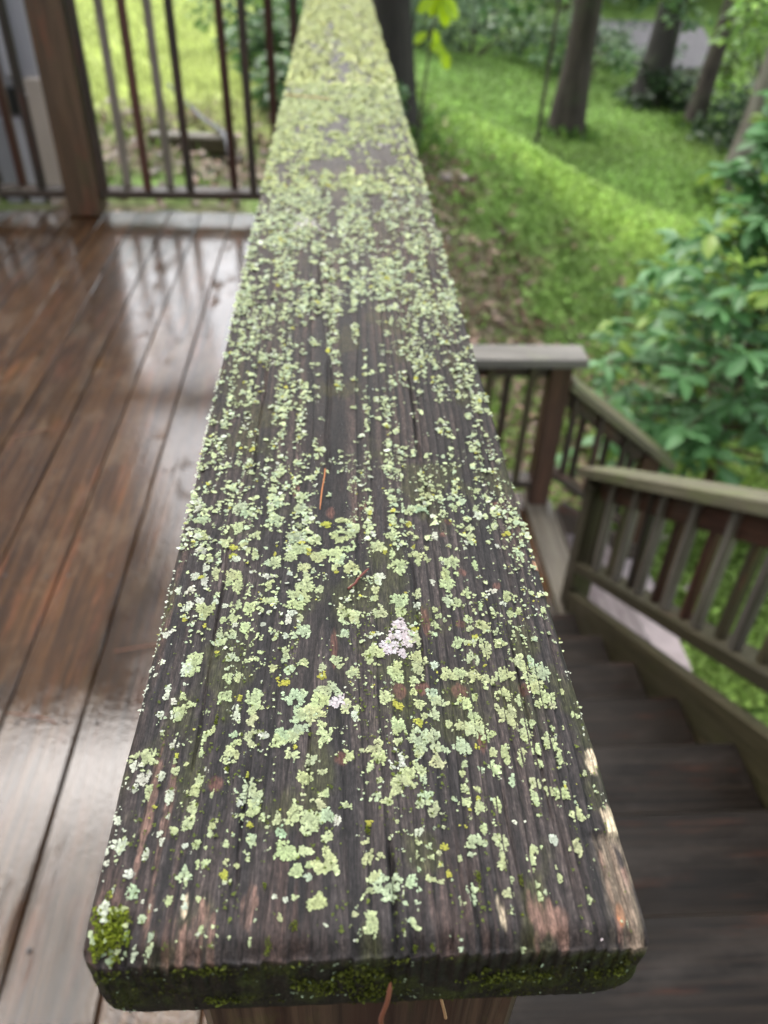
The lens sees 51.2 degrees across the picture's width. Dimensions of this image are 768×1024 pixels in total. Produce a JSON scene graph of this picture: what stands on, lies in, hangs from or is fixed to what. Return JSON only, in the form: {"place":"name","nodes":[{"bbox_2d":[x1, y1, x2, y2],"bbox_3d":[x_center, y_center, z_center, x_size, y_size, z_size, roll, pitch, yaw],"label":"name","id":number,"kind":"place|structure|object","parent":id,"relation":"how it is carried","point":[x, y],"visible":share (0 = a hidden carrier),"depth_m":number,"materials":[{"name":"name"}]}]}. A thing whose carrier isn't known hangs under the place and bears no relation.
{"place":"outdoors","nodes":[
{"label":"outdoors","id":0,"kind":"place"},
{"bbox_2d":[0,0,446,223],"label":"lawn grass","id":1,"kind":"structure","parent":0,"point":[195,79],"depth_m":7.51,"materials":[{"name":"green plant"}]},
{"bbox_2d":[0,0,767,722],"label":"ground","id":2,"kind":"structure","parent":0,"point":[648,12],"depth_m":6.51,"materials":[{"name":"green plant"}]},
{"bbox_2d":[0,0,65,205],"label":"house","id":3,"kind":"structure","parent":2,"relation":"on","point":[29,74],"depth_m":4.08,"materials":[{"name":"grey"}]},
{"bbox_2d":[99,97,124,107],"bbox_3d":[-1.966,-2.959,5.817,0.198,0.086,0.134,0,38,-3],"label":"rock","id":4,"kind":"object","parent":2,"relation":"on","point":[122,101],"visible":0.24,"depth_m":5.79,"materials":[{"name":"stone"}]},
{"bbox_2d":[120,107,131,117],"bbox_3d":[-1.818,-2.776,5.593,0.132,0.094,0.145,32,47,32],"label":"rock","id":5,"kind":"object","parent":2,"relation":"on","point":[126,115],"visible":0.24,"depth_m":5.55,"materials":[{"name":"stone"}]},
{"bbox_2d":[160,211,183,212],"bbox_3d":[-1.141,-1.509,4.220,0.358,0.062,0.308,0,38,-3],"label":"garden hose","id":6,"kind":"object","parent":2,"relation":"on","point":[172,211],"visible":0.12,"depth_m":4.31,"materials":[{"name":"grey rubber"}]},
{"bbox_2d":[147,130,243,165],"bbox_3d":[-1.250,-2.337,5.215,0.663,0.220,0.195,3,38,1],"label":"landscape timber","id":7,"kind":"object","parent":2,"relation":"on","point":[214,143],"visible":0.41,"depth_m":5.15,"materials":[{"name":"brown wood"}]},
{"bbox_2d":[168,83,239,205],"bbox_3d":[-1.198,-2.535,5.398,0.143,0.230,2.616,-11,40,-16],"label":"garden hose","id":8,"kind":"object","parent":2,"relation":"on","point":[210,123],"visible":0.59,"depth_m":5.27,"materials":[{"name":"grey rubber"}]},
{"bbox_2d":[173,0,304,52],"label":"shrub","id":9,"kind":"object","parent":2,"relation":"on","point":[300,3],"visible":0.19,"depth_m":8.54,"materials":[{"name":"green plant"}]},
{"bbox_2d":[213,0,302,79],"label":"shrub","id":10,"kind":"object","parent":2,"relation":"on","point":[256,41],"visible":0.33,"depth_m":6.63,"materials":[{"name":"green plant"}]},
{"bbox_2d":[250,43,412,117],"bbox_3d":[-0.406,-3.204,6.053,1.253,0.541,1.151,0,38,-3],"label":"shrub","id":11,"kind":"object","parent":2,"relation":"on","point":[282,62],"visible":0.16,"depth_m":5.84,"materials":[{"name":"green plant"}]},
{"bbox_2d":[0,210,767,1023],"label":"deck","id":12,"kind":"structure","parent":2,"relation":"on","point":[114,330],"depth_m":1.81,"materials":[{"name":"brown wood"}]},
{"bbox_2d":[9,713,55,722],"bbox_3d":[-0.651,0.377,1.475,0.100,0.005,0.004,8,39,8],"label":"pine needle","id":13,"kind":"object","parent":12,"relation":"on","point":[33,716],"visible":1,"depth_m":1.47,"materials":[{"name":"brown plant"}]},
{"bbox_2d":[114,644,156,651],"bbox_3d":[-0.496,0.273,1.613,0.090,0.005,0.004,-7,39,-12],"label":"pine needle","id":14,"kind":"object","parent":12,"relation":"on","point":[135,647],"visible":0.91,"depth_m":1.61,"materials":[{"name":"brown plant"}]},
{"bbox_2d":[0,0,297,215],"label":"deck railing","id":15,"kind":"object","parent":12,"relation":"on","point":[84,188],"visible":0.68,"depth_m":3.35,"materials":[{"name":"brown wood"}]},
{"bbox_2d":[83,0,648,1023],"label":"deck railing","id":16,"kind":"object","parent":12,"relation":"on","point":[337,802],"visible":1,"depth_m":0.27,"materials":[{"name":"brown wood"}]},
{"bbox_2d":[284,94,331,99],"bbox_3d":[-0.090,-0.488,0.941,0.061,0.003,0.004,15,40,16],"label":"pine needle","id":17,"kind":"object","parent":16,"relation":"on","point":[307,96],"visible":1,"depth_m":0.94,"materials":[{"name":"plant"}]},
{"bbox_2d":[320,468,325,507],"bbox_3d":[-0.026,-0.011,0.344,0.002,0.002,0.030,0,38,-3],"label":"pine needle","id":18,"kind":"object","parent":16,"relation":"on","point":[322,487],"visible":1,"depth_m":0.34,"materials":[{"name":"brown plant"}]},
{"bbox_2d":[347,568,368,589],"bbox_3d":[-0.010,0.025,0.300,0.009,0.001,0.011,0,38,-3],"label":"pine needle","id":19,"kind":"object","parent":16,"relation":"on","point":[357,579],"visible":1,"depth_m":0.30,"materials":[{"name":"brown plant"}]},
{"bbox_2d":[378,981,391,1023],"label":"pine needle","id":20,"kind":"object","parent":16,"relation":"attached to","point":[385,1005],"visible":1,"depth_m":0.21,"materials":[{"name":"brown plant"}]},
{"bbox_2d":[440,999,446,1019],"bbox_3d":[0.023,0.153,0.268,0.010,0.075,0.005,0,38,-3],"label":"pine needle","id":21,"kind":"object","parent":16,"relation":"attached to","point":[443,1009],"visible":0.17,"depth_m":0.28,"materials":[{"name":"brown plant"}]},
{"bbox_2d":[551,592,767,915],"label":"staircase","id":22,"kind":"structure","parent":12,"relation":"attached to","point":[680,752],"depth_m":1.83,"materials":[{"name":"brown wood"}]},
{"bbox_2d":[560,466,767,693],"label":"stair railing","id":23,"kind":"object","parent":22,"relation":"attached to","point":[730,514],"visible":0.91,"depth_m":2.30,"materials":[{"name":"brown wood"}]},
{"bbox_2d":[372,0,418,135],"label":"broadleaf tree","id":24,"kind":"object","parent":2,"relation":"on","point":[394,19],"visible":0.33,"depth_m":6.06,"materials":[{"name":"brown plant"}]},
{"bbox_2d":[55,105,767,505],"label":"fallen leaves","id":25,"kind":"object","parent":2,"relation":"on","point":[473,339],"depth_m":6.07,"materials":[{"name":"plant"}]},
{"bbox_2d":[414,0,457,157],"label":"sapling","id":26,"kind":"object","parent":2,"relation":"on","point":[446,11],"visible":0.96,"depth_m":4.67,"materials":[{"name":"green plant"}]},
{"bbox_2d":[439,172,451,181],"bbox_3d":[0.483,-2.699,6.460,0.144,0.079,0.108,7,39,6],"label":"rock","id":27,"kind":"object","parent":2,"relation":"on","point":[448,177],"visible":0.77,"depth_m":6.42,"materials":[{"name":"stone"}]},
{"bbox_2d":[411,0,492,51],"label":"shrub","id":28,"kind":"object","parent":2,"relation":"on","point":[414,7],"visible":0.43,"depth_m":12.71,"materials":[{"name":"green plant"}]},
{"bbox_2d":[457,175,468,181],"bbox_3d":[0.640,-2.729,6.549,0.104,0.050,0.078,-17,42,-23],"label":"rock","id":29,"kind":"object","parent":2,"relation":"on","point":[466,177],"visible":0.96,"depth_m":6.53,"materials":[{"name":"stone"}]},
{"bbox_2d":[411,0,548,60],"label":"shrub","id":30,"kind":"object","parent":2,"relation":"on","point":[489,37],"visible":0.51,"depth_m":13.54,"materials":[{"name":"green plant"}]},
{"bbox_2d":[469,0,498,38],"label":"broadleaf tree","id":31,"kind":"object","parent":2,"relation":"on","point":[481,25],"visible":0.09,"depth_m":19.33,"materials":[{"name":"green plant"}]},
{"bbox_2d":[451,0,572,57],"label":"shrub","id":32,"kind":"object","parent":2,"relation":"on","point":[538,14],"visible":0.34,"depth_m":14.35,"materials":[{"name":"green plant"}]},
{"bbox_2d":[534,0,560,144],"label":"sapling","id":33,"kind":"object","parent":2,"relation":"on","point":[541,111],"visible":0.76,"depth_m":8.35,"materials":[{"name":"brown plant"}]},
{"bbox_2d":[555,0,573,44],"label":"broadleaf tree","id":34,"kind":"object","parent":2,"relation":"on","point":[567,6],"visible":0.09,"depth_m":20.67,"materials":[{"name":"green plant"}]},
{"bbox_2d":[521,5,641,77],"bbox_3d":[3.238,-7.715,13.177,1.956,1.205,2.082,0,38,-3],"label":"shrub","id":35,"kind":"object","parent":2,"relation":"on","point":[556,58],"visible":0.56,"depth_m":13.08,"materials":[{"name":"green plant"}]},
{"bbox_2d":[457,0,713,142],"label":"broadleaf tree","id":36,"kind":"object","parent":2,"relation":"on","point":[568,110],"visible":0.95,"depth_m":9.67,"materials":[{"name":"brown plant"}]},
{"bbox_2d":[407,18,767,725],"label":"ground cover","id":37,"kind":"object","parent":2,"relation":"on","point":[737,690],"visible":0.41,"depth_m":6.97,"materials":[{"name":"green plant"}]},
{"bbox_2d":[554,501,647,640],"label":"path","id":38,"kind":"structure","parent":2,"relation":"on","point":[566,514],"depth_m":3.80,"materials":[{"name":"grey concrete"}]},
{"bbox_2d":[552,375,675,544],"bbox_3d":[1.108,-0.137,4.019,0.611,1.197,0.130,0,38,-3],"label":"stair railing","id":39,"kind":"object","parent":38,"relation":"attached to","point":[602,417],"visible":0.69,"depth_m":3.83,"materials":[{"name":"brown wood"}]},
{"bbox_2d":[466,0,762,17],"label":"woods","id":40,"kind":"object","parent":2,"relation":"on","point":[689,7],"visible":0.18,"depth_m":24.71,"materials":[{"name":"green plant"}]},
{"bbox_2d":[594,16,687,72],"bbox_3d":[4.471,-8.575,14.807,1.773,1.044,1.864,-20,44,-26],"label":"shrub","id":41,"kind":"object","parent":2,"relation":"on","point":[599,43],"visible":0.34,"depth_m":14.56,"materials":[{"name":"green plant"}]},
{"bbox_2d":[629,0,687,112],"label":"broadleaf tree","id":42,"kind":"object","parent":2,"relation":"on","point":[661,48],"visible":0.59,"depth_m":11.70,"materials":[{"name":"brown plant"}]},
{"bbox_2d":[595,20,722,79],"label":"road","id":43,"kind":"structure","parent":2,"relation":"on","point":[697,50],"depth_m":20.32,"materials":[{"name":"grey asphalt"}]},
{"bbox_2d":[556,90,767,486],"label":"broadleaf shrub","id":44,"kind":"object","parent":2,"relation":"on","point":[708,439],"visible":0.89,"depth_m":3.93,"materials":[{"name":"green plant"}]},
{"bbox_2d":[612,62,711,112],"bbox_3d":[4.207,-6.330,11.989,1.462,0.792,1.223,13,40,13],"label":"shrub","id":45,"kind":"object","parent":2,"relation":"on","point":[679,86],"visible":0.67,"depth_m":11.82,"materials":[{"name":"green plant"}]},
{"bbox_2d":[661,535,670,544],"bbox_3d":[1.608,0.165,4.635,0.151,0.094,0.130,0,38,-3],"label":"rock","id":46,"kind":"object","parent":2,"relation":"on","point":[664,537],"visible":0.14,"depth_m":4.60,"materials":[{"name":"stone"}]},
{"bbox_2d":[683,580,704,594],"bbox_3d":[1.664,0.421,4.327,0.174,0.110,0.152,0,38,-3],"label":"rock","id":47,"kind":"object","parent":2,"relation":"on","point":[687,586],"visible":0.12,"depth_m":4.29,"materials":[{"name":"stone"}]},
{"bbox_2d":[643,328,767,423],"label":"shrub","id":48,"kind":"object","parent":2,"relation":"on","point":[664,385],"visible":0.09,"depth_m":5.77,"materials":[{"name":"green plant"}]},
{"bbox_2d":[681,0,739,125],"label":"broadleaf tree","id":49,"kind":"object","parent":2,"relation":"on","point":[701,97],"visible":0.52,"depth_m":10.87,"materials":[{"name":"brown plant"}]},
{"bbox_2d":[681,72,757,155],"bbox_3d":[4.892,-5.239,10.595,1.682,1.039,2.040,0,38,-3],"label":"shrub","id":50,"kind":"object","parent":2,"relation":"on","point":[731,123],"visible":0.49,"depth_m":10.58,"materials":[{"name":"green plant"}]},
{"bbox_2d":[696,0,767,99],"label":"shrub","id":51,"kind":"object","parent":2,"relation":"on","point":[733,63],"visible":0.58,"depth_m":12.11,"materials":[{"name":"green plant"}]},
{"bbox_2d":[698,0,767,94],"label":"shrub","id":52,"kind":"object","parent":2,"relation":"on","point":[755,62],"visible":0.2,"depth_m":14.52,"materials":[{"name":"green plant"}]},
{"bbox_2d":[717,0,751,94],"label":"broadleaf tree","id":53,"kind":"object","parent":2,"relation":"on","point":[732,46],"visible":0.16,"depth_m":13.95,"materials":[{"name":"green plant"}]},
{"bbox_2d":[706,0,767,205],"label":"broadleaf tree","id":54,"kind":"object","parent":2,"relation":"on","point":[756,104],"visible":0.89,"depth_m":7.52,"materials":[{"name":"green plant"}]},
{"bbox_2d":[717,184,767,217],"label":"shrub","id":55,"kind":"object","parent":2,"relation":"on","point":[729,194],"visible":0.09,"depth_m":8.10,"materials":[{"name":"green plant"}]},
{"bbox_2d":[514,492,568,613],"bbox_3d":[0.381,0.299,3.732,0.974,0.195,1.050,0,38,-3],"label":"landing","id":56,"kind":"object","parent":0,"point":[549,549],"visible":0.13,"depth_m":3.76,"materials":[{"name":"brown wood"}]},
{"bbox_2d":[471,345,588,504],"bbox_3d":[0.357,-0.183,3.922,1.035,1.324,0.145,0,38,-3],"label":"landing railing","id":57,"kind":"object","parent":56,"relation":"attached to","point":[555,366],"visible":0.3,"depth_m":3.63,"materials":[{"name":"brown wood"}]},
{"bbox_2d":[622,559,692,672],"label":"path","id":58,"kind":"structure","parent":0,"point":[668,643],"depth_m":3.82,"materials":[{"name":"concrete"}]}
]}

